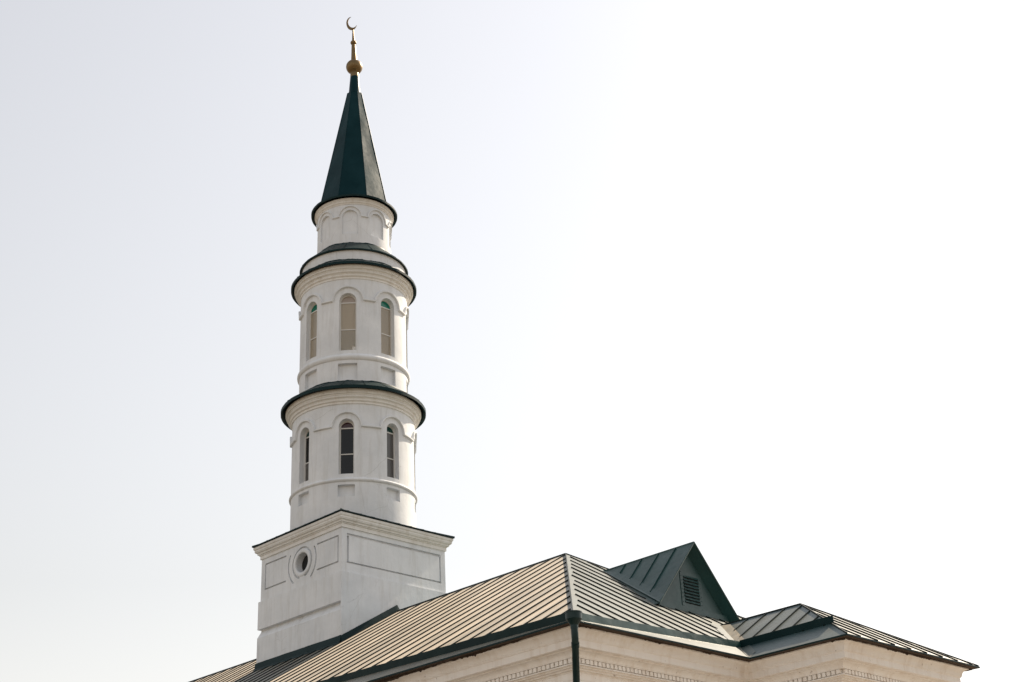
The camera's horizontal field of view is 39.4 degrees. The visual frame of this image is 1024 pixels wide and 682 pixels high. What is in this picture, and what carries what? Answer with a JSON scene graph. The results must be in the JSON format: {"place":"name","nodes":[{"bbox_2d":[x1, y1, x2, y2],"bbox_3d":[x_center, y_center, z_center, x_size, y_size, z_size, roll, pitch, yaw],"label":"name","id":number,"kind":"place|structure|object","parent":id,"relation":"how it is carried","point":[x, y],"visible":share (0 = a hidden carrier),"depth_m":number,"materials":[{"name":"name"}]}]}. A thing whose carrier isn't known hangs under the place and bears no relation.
{"place":"outdoors","nodes":[
{"label":"outdoors","id":0,"kind":"place"},
{"bbox_2d":[0,0,1023,681],"label":"sky","id":1,"kind":"structure","parent":0,"point":[742,281],"materials":[{"name":"white"}]},
{"bbox_2d":[189,541,979,681],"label":"mosque building","id":2,"kind":"structure","parent":0,"point":[669,615],"depth_m":35.78,"materials":[{"name":"paint"}]},
{"bbox_2d":[252,17,454,681],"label":"minaret","id":3,"kind":"object","parent":2,"relation":"on","point":[353,550],"visible":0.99,"depth_m":53.15,"materials":[{"name":"paint"}]},
{"bbox_2d":[304,430,308,481],"bbox_3d":[-7.530,4.289,53.257,0.050,2.174,0.578,21,-34,-40],"label":"window","id":4,"kind":"structure","parent":3,"relation":"in","point":[306,457],"depth_m":53.36,"materials":[{"name":"glass"}]},
{"bbox_2d":[309,303,316,358],"bbox_3d":[-7.649,-0.366,55.628,0.050,2.459,0.678,21,-34,-40],"label":"window","id":5,"kind":"structure","parent":3,"relation":"in","point":[313,312],"depth_m":55.73,"materials":[{"name":"beige glass"}]},
{"bbox_2d":[339,421,353,473],"bbox_3d":[-6.072,3.956,52.720,0.578,2.174,0.050,-3,-26,0],"label":"window","id":6,"kind":"structure","parent":3,"relation":"in","point":[346,436],"depth_m":52.72,"materials":[{"name":"black glass"}]},
{"bbox_2d":[339,295,356,350],"bbox_3d":[-6.304,-0.672,55.133,0.678,2.459,0.050,-3,-26,0],"label":"window","id":7,"kind":"structure","parent":3,"relation":"in","point":[348,303],"depth_m":55.29,"materials":[{"name":"beige glass"}]},
{"bbox_2d":[351,340,354,349],"bbox_3d":[-6.252,0.989,58.584,0.678,2.459,0.050,-3,-26,0],"label":"window","id":8,"kind":"structure","parent":3,"relation":"in","point":[353,342],"depth_m":58.97,"materials":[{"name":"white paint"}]},
{"bbox_2d":[381,300,391,355],"bbox_3d":[-4.944,-0.492,55.649,0.678,2.459,0.050,21,-34,-40],"label":"window","id":9,"kind":"structure","parent":3,"relation":"in","point":[386,311],"depth_m":55.71,"materials":[{"name":"beige glass"}]},
{"bbox_2d":[387,425,394,477],"bbox_3d":[-4.592,4.151,53.279,0.578,2.174,0.050,21,-34,-40],"label":"window","id":10,"kind":"structure","parent":3,"relation":"in","point":[390,432],"depth_m":53.37,"materials":[{"name":"grey glass"}]}
]}

